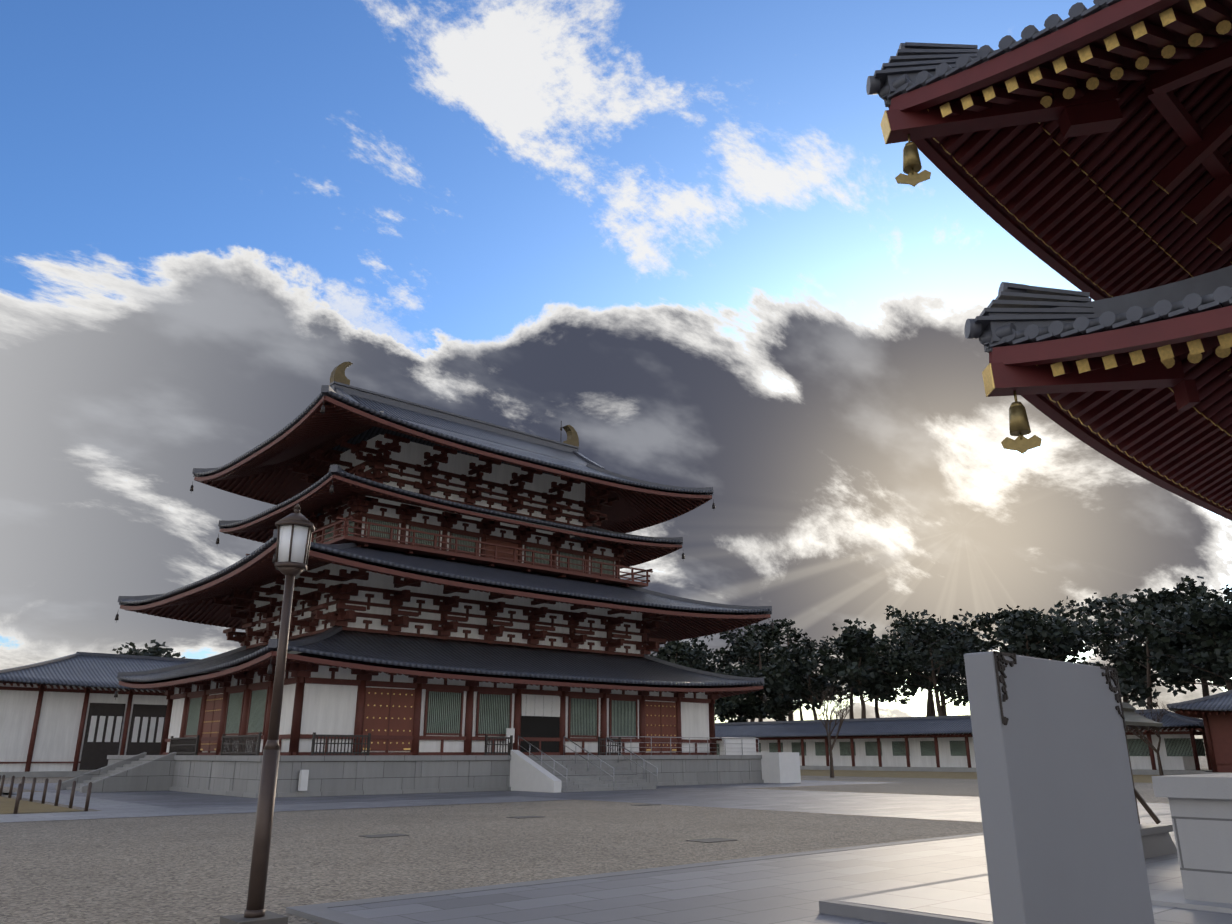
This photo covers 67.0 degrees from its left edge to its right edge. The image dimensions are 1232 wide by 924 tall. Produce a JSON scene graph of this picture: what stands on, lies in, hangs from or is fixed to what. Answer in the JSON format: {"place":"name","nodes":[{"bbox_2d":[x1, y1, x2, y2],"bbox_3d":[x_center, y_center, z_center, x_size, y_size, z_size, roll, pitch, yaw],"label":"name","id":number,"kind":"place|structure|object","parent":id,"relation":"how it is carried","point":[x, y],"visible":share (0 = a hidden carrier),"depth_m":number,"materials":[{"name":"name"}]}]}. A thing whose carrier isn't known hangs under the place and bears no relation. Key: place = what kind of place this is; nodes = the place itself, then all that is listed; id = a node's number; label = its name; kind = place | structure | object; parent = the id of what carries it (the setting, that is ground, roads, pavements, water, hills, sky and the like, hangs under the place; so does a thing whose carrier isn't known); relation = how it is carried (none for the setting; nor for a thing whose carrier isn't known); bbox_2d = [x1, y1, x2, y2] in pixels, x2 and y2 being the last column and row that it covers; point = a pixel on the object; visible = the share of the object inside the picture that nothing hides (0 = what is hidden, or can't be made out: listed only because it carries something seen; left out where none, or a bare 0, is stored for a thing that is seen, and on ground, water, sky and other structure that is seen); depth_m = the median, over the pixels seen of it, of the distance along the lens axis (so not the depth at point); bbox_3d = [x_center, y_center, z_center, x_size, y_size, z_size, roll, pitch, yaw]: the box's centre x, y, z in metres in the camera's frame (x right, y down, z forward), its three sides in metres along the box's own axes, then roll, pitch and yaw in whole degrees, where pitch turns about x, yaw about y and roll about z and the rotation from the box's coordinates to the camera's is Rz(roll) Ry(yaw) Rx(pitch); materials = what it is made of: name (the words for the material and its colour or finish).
{"place":"outdoors","nodes":[
{"label":"outdoors","id":0,"kind":"place"},
{"bbox_2d":[0,771,90,777],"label":"stone base","id":1,"kind":"object","parent":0,"point":[46,774],"depth_m":70.85,"materials":[{"name":"grey stone"}]},
{"bbox_2d":[0,681,166,771],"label":"frame","id":2,"kind":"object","parent":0,"point":[42,688],"depth_m":73.20,"materials":[{"name":"wood"}]},
{"bbox_2d":[0,655,188,690],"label":"hall tiles","id":3,"kind":"object","parent":2,"relation":"attached to","point":[91,671],"visible":0.25,"depth_m":76.29,"materials":[{"name":"grey tile"}]},
{"bbox_2d":[0,683,167,771],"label":"hall wall","id":4,"kind":"structure","parent":0,"point":[58,727],"depth_m":72.30,"materials":[{"name":"white paint"}]},
{"bbox_2d":[0,652,199,672],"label":"roof ridge","id":5,"kind":"structure","parent":0,"point":[94,654],"depth_m":81.61,"materials":[{"name":"grey tile"}]},
{"bbox_2d":[79,703,166,769],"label":"doors","id":6,"kind":"structure","parent":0,"point":[94,755],"depth_m":75.28,"materials":[{"name":"black wood"}]},
{"bbox_2d":[87,716,163,741],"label":"lattice windows","id":7,"kind":"structure","parent":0,"point":[118,728],"depth_m":75.52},
{"bbox_2d":[0,792,573,822],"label":"paving path","id":8,"kind":"structure","parent":0,"point":[113,809],"depth_m":30.76,"materials":[{"name":"grey stone"}]},
{"bbox_2d":[0,775,91,813],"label":"bollards","id":9,"kind":"object","parent":8,"relation":"on","point":[19,793],"visible":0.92,"depth_m":31.88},
{"bbox_2d":[114,396,773,789],"bbox_3d":[-9.053,6.885,58.042,33.020,24.786,27.022,15,-23,-39],"label":"temple timber frame","id":10,"kind":"object","parent":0,"point":[256,573],"depth_m":52.02,"materials":[{"name":"red wood"}]},
{"bbox_2d":[186,519,635,735],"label":"lattice windows","id":11,"kind":"structure","parent":10,"relation":"attached to","point":[444,712],"depth_m":50.56,"materials":[{"name":"green wood"}]},
{"bbox_2d":[126,401,746,687],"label":"roof eaves","id":12,"kind":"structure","parent":10,"relation":"attached to","point":[614,509],"depth_m":59.29,"materials":[{"name":"red wood"}]},
{"bbox_2d":[200,692,675,750],"bbox_3d":[-8.010,13.765,48.821,26.585,2.591,9.108,5,-18,-14],"label":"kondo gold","id":13,"kind":"object","parent":10,"relation":"attached to","point":[410,730],"visible":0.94,"depth_m":48.29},
{"bbox_2d":[200,538,676,750],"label":"doors","id":14,"kind":"structure","parent":10,"relation":"attached to","point":[375,724],"depth_m":45.07,"materials":[{"name":"red wood"}]},
{"bbox_2d":[117,381,771,683],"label":"kondo ridges","id":15,"kind":"object","parent":10,"relation":"attached to","point":[342,389],"visible":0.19,"depth_m":59.42,"materials":[{"name":"tile"}]},
{"bbox_2d":[330,362,578,446],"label":"roof ornaments","id":16,"kind":"object","parent":15,"relation":"attached to","point":[338,373],"visible":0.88,"depth_m":56.80},
{"bbox_2d":[118,391,771,686],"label":"tiled roofs","id":17,"kind":"structure","parent":10,"relation":"attached to","point":[457,655],"depth_m":51.83,"materials":[{"name":"grey tile"}]},
{"bbox_2d":[298,695,800,792],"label":"blocks","id":18,"kind":"object","parent":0,"point":[528,774],"visible":0.9,"depth_m":50.03,"materials":[{"name":"white stone"}]},
{"bbox_2d":[0,770,1165,813],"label":"lawn","id":19,"kind":"structure","parent":0,"point":[7,804],"depth_m":72.41,"materials":[{"name":"plant"}]},
{"bbox_2d":[113,575,1231,722],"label":"trees","id":20,"kind":"object","parent":19,"relation":"on","point":[1201,613],"depth_m":111.16,"materials":[{"name":"green plant"}]},
{"bbox_2d":[805,684,1169,777],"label":"bare trees","id":21,"kind":"object","parent":19,"relation":"on","point":[1142,736],"visible":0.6,"depth_m":71.28,"materials":[{"name":"plant"}]},
{"bbox_2d":[1175,710,1231,772],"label":"building","id":22,"kind":"structure","parent":19,"relation":"on","point":[1218,728],"depth_m":68.55,"materials":[{"name":"red wood"}]},
{"bbox_2d":[1166,690,1231,707],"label":"roof ridge","id":23,"kind":"structure","parent":22,"relation":"on","point":[1201,699],"depth_m":69.72,"materials":[{"name":"tile"}]},
{"bbox_2d":[1168,693,1231,711],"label":"gate tiles","id":24,"kind":"object","parent":22,"relation":"attached to","point":[1222,703],"visible":0.58,"depth_m":68.81,"materials":[{"name":"grey tile"}]},
{"bbox_2d":[1199,772,1229,773],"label":"gate base","id":25,"kind":"object","parent":22,"relation":"attached to","point":[1212,772],"visible":0.33,"depth_m":67.79,"materials":[{"name":"grey stone"}]},
{"bbox_2d":[0,756,1207,923],"bbox_3d":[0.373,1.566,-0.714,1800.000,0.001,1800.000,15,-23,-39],"label":"gravel ground","id":26,"kind":"structure","parent":0,"point":[185,869],"depth_m":17.75,"materials":[{"name":"grey gravel"}]},
{"bbox_2d":[219,911,287,923],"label":"lamp base","id":27,"kind":"object","parent":26,"relation":"on","point":[269,917],"visible":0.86,"depth_m":9.34,"materials":[{"name":"grey stone"}]},
{"bbox_2d":[244,503,314,917],"bbox_3d":[-3.672,2.543,10.095,0.470,4.340,0.407,15,-23,-39],"label":"lamp pole","id":28,"kind":"object","parent":26,"relation":"on","point":[290,571],"visible":0.96,"depth_m":9.87,"materials":[{"name":"brown metal"}]},
{"bbox_2d":[278,525,310,562],"bbox_3d":[-3.672,0.959,10.592,0.370,0.420,0.320,15,-23,-39],"label":"lamp glass","id":29,"kind":"object","parent":28,"relation":"attached to","point":[300,533],"visible":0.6,"depth_m":10.47,"materials":[{"name":"white glass"}]},
{"bbox_2d":[55,752,763,797],"bbox_3d":[-10.345,17.541,53.244,35.620,1.785,26.220,15,-23,-39],"label":"stone platform","id":30,"kind":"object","parent":26,"relation":"on","point":[240,775],"visible":0.77,"depth_m":43.80,"materials":[{"name":"grey stone"}]},
{"bbox_2d":[359,804,736,842],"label":"drain covers","id":31,"kind":"object","parent":26,"relation":"on","point":[710,840],"visible":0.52,"depth_m":19.98,"materials":[{"name":"grey metal"}]},
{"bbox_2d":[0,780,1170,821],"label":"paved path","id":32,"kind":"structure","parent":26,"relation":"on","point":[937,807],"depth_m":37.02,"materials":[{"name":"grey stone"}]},
{"bbox_2d":[330,814,1174,923],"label":"stone pavement","id":33,"kind":"structure","parent":26,"relation":"on","point":[791,890],"depth_m":11.56,"materials":[{"name":"grey stone"}]},
{"bbox_2d":[286,813,1175,923],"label":"paving border","id":34,"kind":"object","parent":33,"relation":"on","point":[323,913],"visible":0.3,"depth_m":10.58,"materials":[{"name":"grey stone"}]},
{"bbox_2d":[886,0,1231,520],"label":"roof eaves","id":35,"kind":"object","parent":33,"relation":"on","point":[1070,212],"visible":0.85,"depth_m":13.40,"materials":[{"name":"red wood"}]},
{"bbox_2d":[895,134,1041,453],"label":"wind bells","id":36,"kind":"object","parent":35,"relation":"hanging from","point":[1019,426],"visible":1,"depth_m":11.66,"materials":[{"name":"gold metal"}]},
{"bbox_2d":[866,0,1231,352],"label":"roof tiles","id":37,"kind":"object","parent":35,"relation":"attached to","point":[1005,314],"visible":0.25,"depth_m":11.89,"materials":[{"name":"grey tile"}]},
{"bbox_2d":[880,0,1231,511],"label":"rafter end caps","id":38,"kind":"object","parent":35,"relation":"attached to","point":[1195,347],"visible":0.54,"depth_m":11.62,"materials":[{"name":"gold metal"}]},
{"bbox_2d":[887,5,1231,350],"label":"roof tile ends","id":39,"kind":"object","parent":35,"relation":"attached to","point":[1178,305],"visible":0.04,"depth_m":10.99,"materials":[{"name":"grey tile"}]},
{"bbox_2d":[927,0,1231,509],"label":"pagoda soffit","id":40,"kind":"structure","parent":35,"relation":"attached to","point":[1208,26],"depth_m":13.57,"materials":[{"name":"red wood"}]},
{"bbox_2d":[1122,702,1160,823],"bbox_3d":[8.079,4.924,15.269,2.074,1.962,1.112,15,-23,-39],"label":"notice wood","id":41,"kind":"object","parent":33,"relation":"on","point":[1151,813],"visible":0.15,"depth_m":15.37,"materials":[{"name":"brown wood"}]},
{"bbox_2d":[1121,703,1162,726],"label":"roof","id":42,"kind":"structure","parent":41,"relation":"on","point":[1131,716],"depth_m":15.55,"materials":[{"name":"grey tile"}]},
{"bbox_2d":[1139,823,1176,858],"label":"stone block","id":43,"kind":"structure","parent":33,"relation":"on","point":[1157,840],"depth_m":14.80,"materials":[{"name":"grey stone"}]},
{"bbox_2d":[715,726,1211,769],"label":"corridor timber frame","id":44,"kind":"object","parent":26,"relation":"on","point":[1192,731],"visible":0.29,"depth_m":93.08,"materials":[{"name":"red wood"}]},
{"bbox_2d":[715,709,1202,725],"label":"corridor ridge","id":45,"kind":"structure","parent":44,"relation":"on","point":[1176,716],"depth_m":99.16,"materials":[{"name":"tile"}]},
{"bbox_2d":[715,712,1203,737],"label":"corridor tiles","id":46,"kind":"object","parent":44,"relation":"attached to","point":[907,727],"visible":0.21,"depth_m":100.48,"materials":[{"name":"grey tile"}]},
{"bbox_2d":[800,766,1211,774],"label":"corridor stone base","id":47,"kind":"object","parent":44,"relation":"attached to","point":[966,769],"visible":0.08,"depth_m":92.18,"materials":[{"name":"grey stone"}]},
{"bbox_2d":[964,651,1154,923],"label":"stone slab","id":48,"kind":"structure","parent":26,"relation":"on","point":[1061,832],"depth_m":3.81,"materials":[{"name":"grey stone"}]},
{"bbox_2d":[993,651,1125,728],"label":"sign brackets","id":49,"kind":"object","parent":48,"relation":"attached to","point":[1000,661],"visible":1,"depth_m":3.77,"materials":[{"name":"black metal"}]},
{"bbox_2d":[0,0,1231,752],"label":"sky","id":50,"kind":"structure","parent":0,"point":[681,236],"materials":[{"name":"blue"}]},
{"bbox_2d":[716,728,1195,769],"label":"corridor wall","id":51,"kind":"structure","parent":0,"point":[917,759],"depth_m":96.42,"materials":[{"name":"white paint"}]},
{"bbox_2d":[717,738,1205,755],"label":"corridor window","id":52,"kind":"structure","parent":51,"relation":"in","point":[1173,746],"depth_m":95.05,"materials":[{"name":"wood"}]},
{"bbox_2d":[839,844,1231,923],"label":"stone platform","id":53,"kind":"structure","parent":0,"point":[968,898],"depth_m":10.25,"materials":[{"name":"grey stone"}]},
{"bbox_2d":[1150,773,1231,912],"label":"pagoda podium","id":54,"kind":"object","parent":53,"relation":"on","point":[1200,805],"visible":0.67,"depth_m":9.95,"materials":[{"name":"grey stone"}]}
]}

